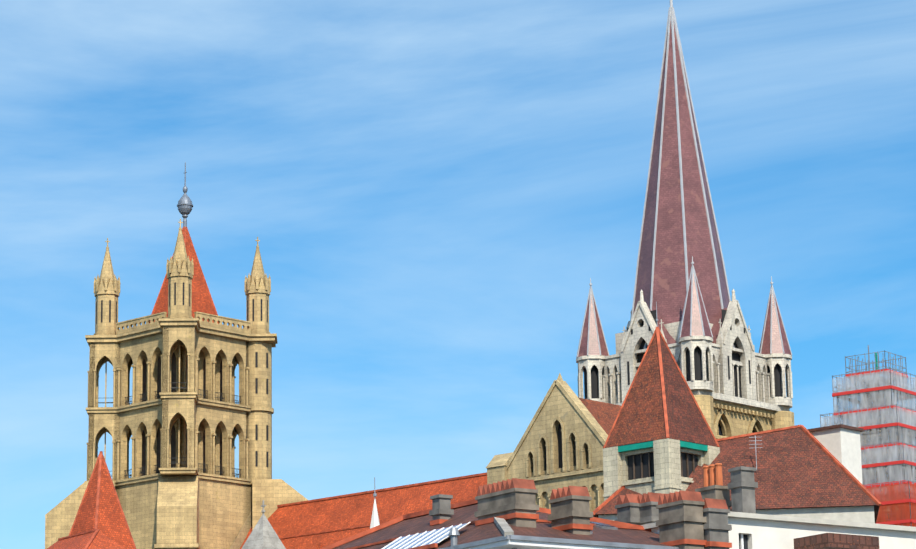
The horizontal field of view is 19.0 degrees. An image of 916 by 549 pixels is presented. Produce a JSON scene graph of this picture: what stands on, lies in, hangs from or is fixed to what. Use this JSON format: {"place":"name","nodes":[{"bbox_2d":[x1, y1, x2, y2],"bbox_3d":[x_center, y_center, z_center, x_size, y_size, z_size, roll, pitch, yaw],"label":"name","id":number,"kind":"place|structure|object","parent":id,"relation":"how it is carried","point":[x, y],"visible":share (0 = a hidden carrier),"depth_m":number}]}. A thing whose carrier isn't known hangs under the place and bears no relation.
{"place":"outdoors","nodes":[
{"label":"outdoors","id":0,"kind":"place"},
{"bbox_2d":[47,458,133,548],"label":"turret roof","id":1,"kind":"structure","parent":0,"point":[113,532],"depth_m":203.96},
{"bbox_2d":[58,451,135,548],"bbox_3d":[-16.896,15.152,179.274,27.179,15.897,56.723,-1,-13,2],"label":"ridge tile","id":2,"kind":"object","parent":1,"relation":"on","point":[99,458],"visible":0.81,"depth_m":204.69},
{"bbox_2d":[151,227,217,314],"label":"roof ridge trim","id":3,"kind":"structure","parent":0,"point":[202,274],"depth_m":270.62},
{"bbox_2d":[0,0,915,548],"label":"sky","id":4,"kind":"structure","parent":0,"point":[433,193]},
{"bbox_2d":[333,504,673,548],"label":"roof","id":5,"kind":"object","parent":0,"point":[467,533],"visible":0.27,"depth_m":79.82},
{"bbox_2d":[383,523,466,548],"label":"glass skylight","id":6,"kind":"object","parent":5,"relation":"on","point":[423,538],"depth_m":79.94},
{"bbox_2d":[321,499,731,548],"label":"house ridge tile","id":7,"kind":"object","parent":5,"relation":"on","point":[623,525],"visible":0.5,"depth_m":81.67},
{"bbox_2d":[494,517,513,536],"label":"skylight","id":8,"kind":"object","parent":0,"point":[503,526],"depth_m":76.10},
{"bbox_2d":[382,522,678,548],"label":"town house","id":9,"kind":"structure","parent":0,"point":[454,534],"depth_m":76.13},
{"bbox_2d":[429,494,731,548],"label":"chimneys","id":10,"kind":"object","parent":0,"point":[717,527],"visible":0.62,"depth_m":82.63},
{"bbox_2d":[477,478,727,508],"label":"chimney pots","id":11,"kind":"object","parent":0,"point":[660,498],"visible":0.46,"depth_m":78.50},
{"bbox_2d":[603,438,719,514],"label":"turret wall","id":12,"kind":"structure","parent":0,"point":[667,478],"depth_m":188.40},
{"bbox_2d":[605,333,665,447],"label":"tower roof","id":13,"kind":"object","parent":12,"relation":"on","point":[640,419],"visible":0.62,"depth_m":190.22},
{"bbox_2d":[618,441,707,452],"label":"green fascia","id":14,"kind":"structure","parent":12,"relation":"attached to","point":[649,444],"depth_m":188.92},
{"bbox_2d":[628,302,761,479],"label":"windows","id":15,"kind":"structure","parent":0,"point":[645,466],"depth_m":189.11},
{"bbox_2d":[728,466,757,513],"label":"chimney","id":16,"kind":"object","parent":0,"point":[742,485],"visible":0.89,"depth_m":81.31},
{"bbox_2d":[641,511,915,532],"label":"roof parapet","id":17,"kind":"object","parent":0,"point":[813,521],"visible":0.2,"depth_m":81.29},
{"bbox_2d":[807,424,863,431],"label":"chimney cap","id":18,"kind":"object","parent":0,"point":[837,426],"visible":0.43,"depth_m":239.53},
{"bbox_2d":[794,533,878,548],"bbox_3d":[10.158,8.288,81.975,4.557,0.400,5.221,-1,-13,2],"label":"brick chimney","id":19,"kind":"object","parent":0,"point":[832,541],"visible":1,"depth_m":79.93},
{"label":"ground","id":20,"kind":"structure","parent":0,"visible":0},
{"bbox_2d":[45,219,307,548],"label":"belfry","id":21,"kind":"object","parent":20,"relation":"on","point":[182,506],"depth_m":264.04},
{"bbox_2d":[153,227,218,322],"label":"tower roof","id":22,"kind":"structure","parent":21,"relation":"on","point":[202,301],"depth_m":269.86},
{"bbox_2d":[177,162,192,227],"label":"finial","id":23,"kind":"object","parent":22,"relation":"on","point":[184,205],"visible":1,"depth_m":272.04},
{"bbox_2d":[241,500,285,548],"bbox_3d":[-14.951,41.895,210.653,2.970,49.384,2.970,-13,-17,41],"label":"turret roof","id":24,"kind":"structure","parent":20,"relation":"on","point":[263,535],"depth_m":214.98},
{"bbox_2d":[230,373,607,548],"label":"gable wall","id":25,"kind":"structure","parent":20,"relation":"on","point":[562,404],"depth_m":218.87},
{"bbox_2d":[240,475,486,548],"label":"tiled roof","id":26,"kind":"structure","parent":25,"relation":"on","point":[324,515],"depth_m":254.63},
{"bbox_2d":[277,472,486,538],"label":"roof ridge","id":27,"kind":"structure","parent":26,"relation":"on","point":[390,488],"depth_m":254.69},
{"bbox_2d":[545,424,588,469],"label":"lancet windows","id":28,"kind":"structure","parent":25,"relation":"in","point":[560,460],"depth_m":219.14},
{"bbox_2d":[579,398,620,434],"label":"roof","id":29,"kind":"structure","parent":25,"relation":"on","point":[604,414],"depth_m":221.49},
{"bbox_2d":[370,428,862,528],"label":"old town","id":30,"kind":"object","parent":20,"relation":"on","point":[842,446],"depth_m":239.09},
{"bbox_2d":[584,309,794,438],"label":"lantern","id":31,"kind":"object","parent":20,"relation":"on","point":[732,419],"depth_m":228.53},
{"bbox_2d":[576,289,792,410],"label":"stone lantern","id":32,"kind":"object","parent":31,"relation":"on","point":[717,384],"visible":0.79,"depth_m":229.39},
{"bbox_2d":[578,22,790,356],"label":"spire","id":33,"kind":"structure","parent":32,"relation":"on","point":[669,290],"depth_m":232.68},
{"bbox_2d":[576,0,791,357],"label":"spire ribs","id":34,"kind":"object","parent":33,"relation":"on","point":[671,16],"visible":0.48,"depth_m":234.06},
{"bbox_2d":[598,506,874,522],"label":"building wall","id":35,"kind":"structure","parent":20,"relation":"on","point":[864,514],"depth_m":185.78},
{"bbox_2d":[593,333,879,522],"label":"tiled roof","id":36,"kind":"object","parent":35,"relation":"on","point":[798,467],"visible":0.45,"depth_m":189.08},
{"bbox_2d":[593,327,881,514],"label":"roof ridge tiles","id":37,"kind":"object","parent":36,"relation":"on","point":[657,331],"visible":0.65,"depth_m":190.97},
{"bbox_2d":[651,517,915,548],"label":"building wall","id":38,"kind":"structure","parent":20,"relation":"on","point":[763,534],"depth_m":80.54},
{"bbox_2d":[820,345,915,525],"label":"scaffold","id":39,"kind":"object","parent":20,"relation":"on","point":[890,383],"depth_m":280.85},
{"bbox_2d":[820,370,915,491],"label":"scaffold net","id":40,"kind":"object","parent":39,"relation":"attached to","point":[853,422],"visible":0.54,"depth_m":280.39},
{"bbox_2d":[875,353,877,369],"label":"scaffold pole","id":41,"kind":"object","parent":39,"relation":"on","point":[876,360],"visible":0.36,"depth_m":285.26},
{"bbox_2d":[859,376,915,489],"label":"scaffold sheeting","id":42,"kind":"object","parent":39,"relation":"attached to","point":[871,399],"depth_m":281.18},
{"bbox_2d":[866,483,915,526],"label":"red sheeting","id":43,"kind":"object","parent":39,"relation":"attached to","point":[897,511],"visible":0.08,"depth_m":274.30},
{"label":"town house","id":44,"kind":"object","parent":20,"relation":"on","visible":0},
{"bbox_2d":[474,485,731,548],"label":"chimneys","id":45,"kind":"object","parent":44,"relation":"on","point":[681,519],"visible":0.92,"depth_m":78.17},
{"bbox_2d":[702,463,722,486],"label":"chimney pots","id":46,"kind":"object","parent":45,"relation":"on","point":[712,474],"visible":0.88,"depth_m":82.54}
]}

